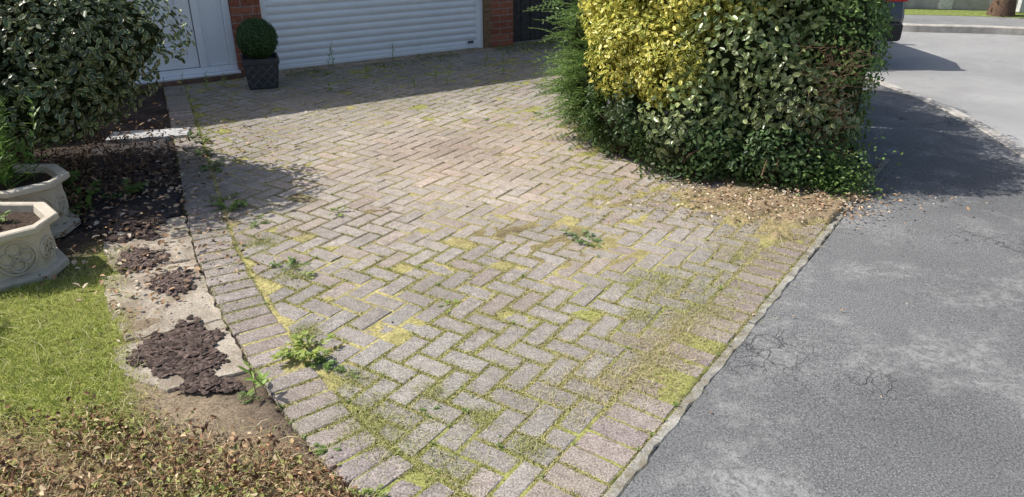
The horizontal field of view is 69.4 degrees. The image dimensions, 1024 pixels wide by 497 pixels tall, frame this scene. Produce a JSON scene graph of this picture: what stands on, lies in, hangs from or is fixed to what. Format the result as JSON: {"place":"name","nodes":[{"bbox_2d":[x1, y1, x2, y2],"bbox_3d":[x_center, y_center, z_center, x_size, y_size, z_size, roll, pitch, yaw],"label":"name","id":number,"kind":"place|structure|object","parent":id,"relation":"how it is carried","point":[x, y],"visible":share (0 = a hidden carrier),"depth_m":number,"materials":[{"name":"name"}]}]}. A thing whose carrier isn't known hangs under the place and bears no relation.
{"place":"outdoors","nodes":[
{"label":"outdoors","id":0,"kind":"place"},
{"bbox_2d":[0,245,196,493],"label":"lawn","id":1,"kind":"structure","parent":0,"point":[53,366],"depth_m":2.85,"materials":[{"name":"green plant"}]},
{"bbox_2d":[83,127,249,392],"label":"concrete path","id":2,"kind":"structure","parent":0,"point":[206,314],"depth_m":3.52,"materials":[{"name":"beige concrete"}]},
{"bbox_2d":[101,178,148,198],"bbox_3d":[-2.301,-0.361,4.385,0.283,0.114,0.206,-14,29,-28],"label":"weed plant","id":3,"kind":"object","parent":2,"relation":"on","point":[135,189],"visible":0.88,"depth_m":4.38,"materials":[{"name":"green plant"}]},
{"bbox_2d":[67,210,259,342],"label":"fallen leaves","id":4,"kind":"object","parent":2,"relation":"on","point":[115,290],"visible":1,"depth_m":3.51,"materials":[{"name":"brown plant"}]},
{"bbox_2d":[92,154,245,394],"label":"dried moss clumps","id":5,"kind":"object","parent":2,"relation":"on","point":[187,353],"visible":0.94,"depth_m":3.03,"materials":[{"name":"brown plant"}]},
{"bbox_2d":[0,89,360,496],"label":"garden ground","id":6,"kind":"structure","parent":0,"point":[225,408],"depth_m":2.64,"materials":[{"name":"soil"}]},
{"bbox_2d":[0,202,69,291],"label":"stone planter","id":7,"kind":"object","parent":6,"relation":"on","point":[30,251],"visible":1,"depth_m":3.44,"materials":[{"name":"stone"}]},
{"bbox_2d":[0,204,14,222],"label":"weed plant","id":8,"kind":"object","parent":7,"relation":"on","point":[2,218],"visible":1,"depth_m":3.49,"materials":[{"name":"green plant"}]},
{"bbox_2d":[0,164,80,238],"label":"stone planter","id":9,"kind":"object","parent":6,"relation":"on","point":[44,186],"visible":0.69,"depth_m":3.91,"materials":[{"name":"stone"}]},
{"bbox_2d":[0,95,47,189],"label":"planter foliage","id":10,"kind":"object","parent":9,"relation":"in","point":[7,169],"visible":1,"depth_m":3.86,"materials":[{"name":"green plant"}]},
{"bbox_2d":[26,120,81,141],"bbox_3d":[-3.500,-0.953,5.569,0.360,0.220,0.340,0,25,0],"label":"stone planter","id":11,"kind":"object","parent":6,"relation":"on","point":[56,129],"visible":0.02,"depth_m":5.51,"materials":[{"name":"stone"}]},
{"bbox_2d":[58,165,81,183],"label":"weed plant","id":12,"kind":"object","parent":6,"relation":"on","point":[73,173],"visible":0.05,"depth_m":4.36,"materials":[{"name":"green plant"}]},
{"bbox_2d":[64,176,101,214],"bbox_3d":[-2.487,-0.325,4.296,0.230,0.151,0.399,-18,31,-34],"label":"weed plant","id":13,"kind":"object","parent":6,"relation":"on","point":[78,189],"visible":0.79,"depth_m":4.27,"materials":[{"name":"green plant"}]},
{"bbox_2d":[0,0,194,179],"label":"holly bush","id":14,"kind":"object","parent":6,"relation":"on","point":[63,63],"visible":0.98,"depth_m":4.08,"materials":[{"name":"green plant"}]},
{"bbox_2d":[0,81,233,253],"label":"dead fern litter","id":15,"kind":"object","parent":6,"relation":"on","point":[76,158],"visible":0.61,"depth_m":4.72,"materials":[{"name":"brown plant"}]},
{"bbox_2d":[2,388,266,496],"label":"green groundcover","id":16,"kind":"object","parent":6,"relation":"on","point":[222,487],"visible":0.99,"depth_m":2.23,"materials":[{"name":"green plant"}]},
{"bbox_2d":[13,104,341,297],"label":"fallen leaves","id":17,"kind":"object","parent":6,"relation":"on","point":[128,228],"visible":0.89,"depth_m":4.37,"materials":[{"name":"brown plant"}]},
{"bbox_2d":[8,231,346,462],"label":"fallen leaves","id":18,"kind":"object","parent":6,"relation":"on","point":[170,319],"visible":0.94,"depth_m":3.21,"materials":[{"name":"brown plant"}]},
{"bbox_2d":[0,385,379,496],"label":"dry ground litter","id":19,"kind":"object","parent":6,"relation":"on","point":[77,480],"visible":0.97,"depth_m":2.30,"materials":[{"name":"brown plant"}]},
{"bbox_2d":[237,391,261,403],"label":"weed plant","id":20,"kind":"object","parent":6,"relation":"on","point":[245,393],"visible":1,"depth_m":2.63,"materials":[{"name":"green plant"}]},
{"bbox_2d":[236,360,272,394],"bbox_3d":[-0.909,0.455,2.629,0.111,0.154,0.083,-23,33,-40],"label":"weed plant","id":21,"kind":"object","parent":6,"relation":"on","point":[252,376],"visible":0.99,"depth_m":2.62,"materials":[{"name":"green plant"}]},
{"bbox_2d":[164,40,855,496],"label":"block paving driveway","id":22,"kind":"structure","parent":0,"point":[516,482],"depth_m":3.68,"materials":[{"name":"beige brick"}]},
{"bbox_2d":[188,130,210,141],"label":"weed plant","id":23,"kind":"object","parent":22,"relation":"on","point":[196,135],"visible":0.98,"depth_m":5.46,"materials":[{"name":"green plant"}]},
{"bbox_2d":[191,148,213,158],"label":"weed plant","id":24,"kind":"object","parent":22,"relation":"on","point":[202,150],"visible":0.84,"depth_m":5.16,"materials":[{"name":"green plant"}]},
{"bbox_2d":[197,158,224,173],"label":"weed plant","id":25,"kind":"object","parent":22,"relation":"on","point":[217,168],"visible":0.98,"depth_m":4.90,"materials":[{"name":"green plant"}]},
{"bbox_2d":[209,193,238,200],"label":"weed plant","id":26,"kind":"object","parent":22,"relation":"on","point":[232,195],"visible":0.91,"depth_m":4.43,"materials":[{"name":"green plant"}]},
{"bbox_2d":[208,199,247,211],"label":"weed plant","id":27,"kind":"object","parent":22,"relation":"on","point":[234,204],"visible":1,"depth_m":4.27,"materials":[{"name":"green plant"}]},
{"bbox_2d":[235,17,279,89],"bbox_3d":[-2.401,-1.860,7.012,0.392,0.645,0.393,-9,26,-18],"label":"topiary ball in pot","id":28,"kind":"object","parent":22,"relation":"on","point":[256,41],"visible":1,"depth_m":6.90,"materials":[{"name":"green plant"}]},
{"bbox_2d":[245,371,269,387],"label":"weed plant","id":29,"kind":"object","parent":22,"relation":"on","point":[261,378],"visible":1,"depth_m":2.65,"materials":[{"name":"green plant"}]},
{"bbox_2d":[249,215,269,228],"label":"weed plant","id":30,"kind":"object","parent":22,"relation":"on","point":[268,221],"visible":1,"depth_m":4.08,"materials":[{"name":"green plant"}]},
{"bbox_2d":[268,256,308,269],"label":"weed plant","id":31,"kind":"object","parent":22,"relation":"on","point":[290,261],"visible":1,"depth_m":3.60,"materials":[{"name":"green plant"}]},
{"bbox_2d":[279,338,319,351],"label":"weed plant","id":32,"kind":"object","parent":22,"relation":"on","point":[285,349],"visible":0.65,"depth_m":2.93,"materials":[{"name":"green plant"}]},
{"bbox_2d":[269,330,334,360],"bbox_3d":[-0.813,0.387,2.883,0.228,0.075,0.202,0,25,0],"label":"weed plant","id":33,"kind":"object","parent":22,"relation":"on","point":[304,353],"visible":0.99,"depth_m":2.87,"materials":[{"name":"green plant"}]},
{"bbox_2d":[290,270,316,279],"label":"weed plant","id":34,"kind":"object","parent":22,"relation":"on","point":[309,273],"visible":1,"depth_m":3.49,"materials":[{"name":"green plant"}]},
{"bbox_2d":[303,349,337,371],"bbox_3d":[-0.736,0.426,2.835,0.153,0.058,0.112,20,31,36],"label":"weed plant","id":35,"kind":"object","parent":22,"relation":"on","point":[328,363],"visible":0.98,"depth_m":2.83,"materials":[{"name":"green plant"}]},
{"bbox_2d":[313,442,346,455],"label":"weed plant","id":36,"kind":"object","parent":22,"relation":"on","point":[324,449],"visible":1,"depth_m":2.39,"materials":[{"name":"green plant"}]},
{"bbox_2d":[328,204,347,215],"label":"weed plant","id":37,"kind":"object","parent":22,"relation":"on","point":[331,208],"visible":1,"depth_m":4.20,"materials":[{"name":"green plant"}]},
{"bbox_2d":[333,364,356,377],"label":"weed plant","id":38,"kind":"object","parent":22,"relation":"on","point":[340,368],"visible":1,"depth_m":2.79,"materials":[{"name":"green plant"}]},
{"bbox_2d":[347,484,391,496],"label":"weed plant","id":39,"kind":"object","parent":22,"relation":"on","point":[386,490],"visible":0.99,"depth_m":2.20,"materials":[{"name":"green plant"}]},
{"bbox_2d":[283,39,569,79],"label":"mossy weeds","id":40,"kind":"object","parent":22,"relation":"on","point":[514,46],"visible":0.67,"depth_m":8.52,"materials":[{"name":"green plant"}]},
{"bbox_2d":[77,77,881,423],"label":"fallen leaves","id":41,"kind":"object","parent":22,"relation":"on","point":[493,237],"visible":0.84,"depth_m":3.65,"materials":[{"name":"brown plant"}]},
{"bbox_2d":[234,227,772,496],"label":"grass tufts","id":42,"kind":"object","parent":22,"relation":"on","point":[480,415],"visible":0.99,"depth_m":2.62,"materials":[{"name":"plant"}]},
{"bbox_2d":[164,44,850,479],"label":"seedlings","id":43,"kind":"object","parent":22,"relation":"on","point":[438,284],"visible":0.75,"depth_m":3.43,"materials":[{"name":"green plant"}]},
{"bbox_2d":[163,38,869,496],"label":"joint sand and moss","id":44,"kind":"structure","parent":22,"relation":"on","point":[397,334],"depth_m":3.93,"materials":[{"name":"sand"}]},
{"bbox_2d":[419,404,439,411],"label":"weed plant","id":45,"kind":"object","parent":44,"relation":"on","point":[423,409],"visible":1,"depth_m":2.58,"materials":[{"name":"green plant"}]},
{"bbox_2d":[437,299,459,312],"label":"weed plant","id":46,"kind":"object","parent":44,"relation":"on","point":[454,300],"visible":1,"depth_m":3.26,"materials":[{"name":"green plant"}]},
{"bbox_2d":[592,171,987,232],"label":"fallen leaves","id":47,"kind":"object","parent":44,"relation":"on","point":[792,197],"visible":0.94,"depth_m":4.30,"materials":[{"name":"brown plant"}]},
{"bbox_2d":[774,115,902,199],"bbox_3d":[1.960,-0.569,4.494,0.712,0.451,0.631,16,29,30],"label":"ivy groundcover","id":48,"kind":"object","parent":44,"relation":"on","point":[834,180],"visible":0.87,"depth_m":4.48,"materials":[{"name":"green plant"}]},
{"bbox_2d":[778,35,897,157],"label":"dead twigs","id":49,"kind":"object","parent":48,"relation":"on","point":[841,65],"visible":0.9,"depth_m":4.35,"materials":[{"name":"brown plant"}]},
{"bbox_2d":[559,229,599,243],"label":"weed plant","id":50,"kind":"object","parent":22,"relation":"on","point":[576,236],"visible":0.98,"depth_m":3.92,"materials":[{"name":"green plant"}]},
{"bbox_2d":[579,237,602,247],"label":"weed plant","id":51,"kind":"object","parent":22,"relation":"on","point":[582,240],"visible":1,"depth_m":3.83,"materials":[{"name":"green plant"}]},
{"bbox_2d":[507,213,840,431],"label":"dry grass","id":52,"kind":"structure","parent":22,"relation":"on","point":[691,326],"depth_m":2.88,"materials":[{"name":"plant"}]},
{"bbox_2d":[579,76,842,190],"bbox_3d":[1.179,-0.777,4.763,1.709,0.621,0.857,21,32,37],"label":"evergreen ground shrub","id":53,"kind":"object","parent":22,"relation":"on","point":[762,156],"visible":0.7,"depth_m":4.59,"materials":[{"name":"green plant"}]},
{"bbox_2d":[623,178,875,253],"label":"dry grass","id":54,"kind":"structure","parent":22,"relation":"on","point":[728,215],"depth_m":4.21,"materials":[{"name":"plant"}]},
{"bbox_2d":[576,0,777,167],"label":"yellow euonymus bush","id":55,"kind":"object","parent":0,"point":[639,31],"visible":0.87,"depth_m":4.61,"materials":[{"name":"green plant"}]},
{"bbox_2d":[632,0,873,174],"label":"variegated green shrub","id":56,"kind":"object","parent":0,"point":[760,80],"visible":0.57,"depth_m":4.50,"materials":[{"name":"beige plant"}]},
{"bbox_2d":[620,81,1023,496],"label":"pavement","id":57,"kind":"structure","parent":0,"point":[797,405],"depth_m":2.89,"materials":[{"name":"grey asphalt"}]},
{"bbox_2d":[844,162,913,220],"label":"fallen leaves","id":58,"kind":"object","parent":57,"relation":"on","point":[869,194],"visible":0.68,"depth_m":4.38,"materials":[{"name":"brown plant"}]},
{"bbox_2d":[848,15,1023,162],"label":"road","id":59,"kind":"structure","parent":0,"point":[979,77],"depth_m":8.21,"materials":[{"name":"grey asphalt"}]},
{"bbox_2d":[872,0,907,40],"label":"parked car","id":60,"kind":"object","parent":59,"relation":"on","point":[898,9],"visible":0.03,"depth_m":8.20,"materials":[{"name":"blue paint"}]},
{"bbox_2d":[865,77,1023,158],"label":"kerb","id":61,"kind":"structure","parent":59,"relation":"on","point":[1011,145],"depth_m":6.04,"materials":[{"name":"concrete"}]},
{"bbox_2d":[902,23,1023,34],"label":"kerb","id":62,"kind":"structure","parent":59,"relation":"on","point":[972,29],"depth_m":10.69,"materials":[{"name":"concrete"}]},
{"bbox_2d":[903,15,1023,26],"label":"pavement","id":63,"kind":"structure","parent":0,"point":[959,20],"depth_m":11.19,"materials":[{"name":"grey concrete"}]},
{"bbox_2d":[904,8,1023,17],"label":"grass verge","id":64,"kind":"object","parent":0,"point":[949,12],"depth_m":11.99,"materials":[{"name":"green plant"}]},
{"bbox_2d":[937,0,953,9],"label":"pier","id":65,"kind":"structure","parent":64,"relation":"on","point":[945,5],"depth_m":12.29,"materials":[{"name":"paint"}]},
{"bbox_2d":[905,0,1018,11],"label":"wall","id":66,"kind":"structure","parent":64,"relation":"on","point":[983,5],"depth_m":12.29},
{"bbox_2d":[986,0,1016,16],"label":"street tree","id":67,"kind":"object","parent":64,"relation":"on","point":[1002,8],"visible":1,"depth_m":11.52,"materials":[{"name":"brown plant"}]},
{"bbox_2d":[1016,0,1023,11],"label":"pier","id":68,"kind":"structure","parent":64,"relation":"on","point":[1020,6],"depth_m":11.97,"materials":[{"name":"paint"}]},
{"label":"garden soil","id":69,"kind":"structure","parent":0,"visible":0},
{"bbox_2d":[139,73,243,89],"bbox_3d":[-3.289,-1.617,7.249,1.250,0.083,0.190,-16,29,-30],"label":"door step","id":70,"kind":"object","parent":69,"relation":"on","point":[200,80],"depth_m":7.25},
{"bbox_2d":[135,69,240,84],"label":"sill","id":71,"kind":"structure","parent":70,"relation":"on","point":[201,75],"depth_m":7.27,"materials":[{"name":"white plastic"}]},
{"bbox_2d":[139,64,238,79],"bbox_3d":[-3.314,-1.722,7.248,1.217,0.055,0.090,-16,29,-30],"label":"frame bottom","id":72,"kind":"object","parent":71,"relation":"on","point":[186,71],"visible":0.46,"depth_m":7.31,"materials":[{"name":"white plastic"}]},
{"bbox_2d":[139,0,199,72],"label":"leaf","id":73,"kind":"object","parent":72,"relation":"on","point":[191,58],"visible":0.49,"depth_m":7.16,"materials":[{"name":"white plastic"}]},
{"bbox_2d":[127,0,172,41],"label":"raised panel","id":74,"kind":"object","parent":73,"relation":"attached to","point":[166,30],"visible":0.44,"depth_m":6.98,"materials":[{"name":"white plastic"}]},
{"bbox_2d":[153,48,185,53],"bbox_3d":[-3.417,-1.875,7.061,0.570,0.030,0.022,-16,29,-30],"label":"mould","id":75,"kind":"object","parent":73,"relation":"attached to","point":[176,50],"visible":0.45,"depth_m":7.14,"materials":[{"name":"white plastic"}]},
{"bbox_2d":[169,0,178,43],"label":"mould","id":76,"kind":"object","parent":73,"relation":"attached to","point":[173,19],"visible":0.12,"depth_m":7.06,"materials":[{"name":"white plastic"}]},
{"bbox_2d":[173,0,184,47],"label":"mould","id":77,"kind":"object","parent":73,"relation":"attached to","point":[177,17],"visible":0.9,"depth_m":7.06,"materials":[{"name":"white plastic"}]},
{"bbox_2d":[189,0,207,67],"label":"mullion","id":78,"kind":"object","parent":72,"relation":"on","point":[194,9],"visible":1,"depth_m":7.21,"materials":[{"name":"white plastic"}]},
{"bbox_2d":[188,0,200,66],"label":"gap seal","id":79,"kind":"object","parent":78,"relation":"attached to","point":[194,33],"visible":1,"depth_m":7.20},
{"bbox_2d":[197,0,209,65],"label":"side bead","id":80,"kind":"object","parent":72,"relation":"on","point":[202,26],"visible":1,"depth_m":7.24,"materials":[{"name":"white plastic"}]},
{"bbox_2d":[199,0,226,63],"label":"side panel","id":81,"kind":"object","parent":72,"relation":"on","point":[211,19],"visible":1,"depth_m":7.30,"materials":[{"name":"white plastic"}]},
{"bbox_2d":[210,62,227,65],"bbox_3d":[-2.944,-1.850,7.429,0.169,0.020,0.015,-16,29,-30],"label":"side bead","id":82,"kind":"object","parent":72,"relation":"on","point":[226,63],"visible":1,"depth_m":7.42,"materials":[{"name":"white plastic"}]},
{"bbox_2d":[220,0,237,63],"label":"frame","id":83,"kind":"object","parent":72,"relation":"on","point":[226,17],"visible":1,"depth_m":7.35,"materials":[{"name":"white plastic"}]},
{"bbox_2d":[217,0,229,63],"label":"side bead","id":84,"kind":"object","parent":83,"relation":"attached to","point":[223,31],"visible":1,"depth_m":7.34,"materials":[{"name":"white plastic"}]},
{"bbox_2d":[228,0,261,76],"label":"brick wall","id":85,"kind":"structure","parent":69,"relation":"on","point":[241,10],"depth_m":7.35,"materials":[{"name":"red brick"}]},
{"bbox_2d":[259,0,266,20],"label":"guide","id":86,"kind":"object","parent":85,"relation":"attached to","point":[263,10],"depth_m":7.46,"materials":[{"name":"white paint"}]},
{"bbox_2d":[279,47,496,74],"bbox_3d":[-1.375,-2.101,8.349,2.710,0.072,0.220,-16,29,-30],"label":"garage threshold","id":87,"kind":"object","parent":69,"relation":"on","point":[377,61],"visible":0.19,"depth_m":8.26,"materials":[{"name":"concrete"}]},
{"bbox_2d":[279,45,476,69],"bbox_3d":[-1.474,-2.177,8.399,2.510,0.038,0.032,-16,29,-30],"label":"bottom bar","id":88,"kind":"object","parent":87,"relation":"on","point":[372,57],"visible":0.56,"depth_m":8.34,"materials":[{"name":"white paint"}]},
{"bbox_2d":[483,0,490,47],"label":"timber post","id":89,"kind":"object","parent":87,"relation":"on","point":[486,23],"depth_m":8.88,"materials":[{"name":"brown wood"}]},
{"bbox_2d":[475,0,482,47],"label":"guide","id":90,"kind":"object","parent":89,"relation":"attached to","point":[479,16],"visible":0.98,"depth_m":8.88,"materials":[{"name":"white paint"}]},
{"bbox_2d":[491,0,512,47],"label":"pier","id":91,"kind":"structure","parent":69,"relation":"on","point":[502,23],"depth_m":9.00,"materials":[{"name":"red brick"}]},
{"bbox_3d":[-1.460,-4.339,7.448,2.710,0.470,0.250,-16,29,-30],"label":"garage lintel","id":92,"kind":"object","parent":91,"relation":"attached to","visible":0},
{"bbox_2d":[264,0,476,65],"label":"roller garage door","id":93,"kind":"structure","parent":92,"relation":"attached to","point":[308,31],"depth_m":8.17,"materials":[{"name":"white paint"}]},
{"bbox_2d":[513,0,578,43],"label":"gate","id":94,"kind":"structure","parent":69,"relation":"on","point":[523,22],"depth_m":9.38,"materials":[{"name":"wood"}]},
{"bbox_2d":[523,0,626,128],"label":"conifer shrub","id":95,"kind":"object","parent":69,"relation":"on","point":[577,28],"visible":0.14,"depth_m":5.65,"materials":[{"name":"green plant"}]},
{"bbox_2d":[531,13,637,152],"bbox_3d":[0.670,-1.217,5.386,1.118,1.147,1.137,20,31,36],"label":"conifer shrub","id":96,"kind":"object","parent":69,"relation":"on","point":[581,76],"visible":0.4,"depth_m":5.29,"materials":[{"name":"green plant"}]},
{"bbox_2d":[603,158,889,496],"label":"concrete edging","id":97,"kind":"object","parent":69,"relation":"on","point":[639,463],"visible":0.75,"depth_m":2.81,"materials":[{"name":"grey concrete"}]},
{"bbox_2d":[795,0,897,172],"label":"privet hedge","id":98,"kind":"object","parent":69,"relation":"on","point":[850,27],"visible":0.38,"depth_m":4.42,"materials":[{"name":"green plant"}]}
]}

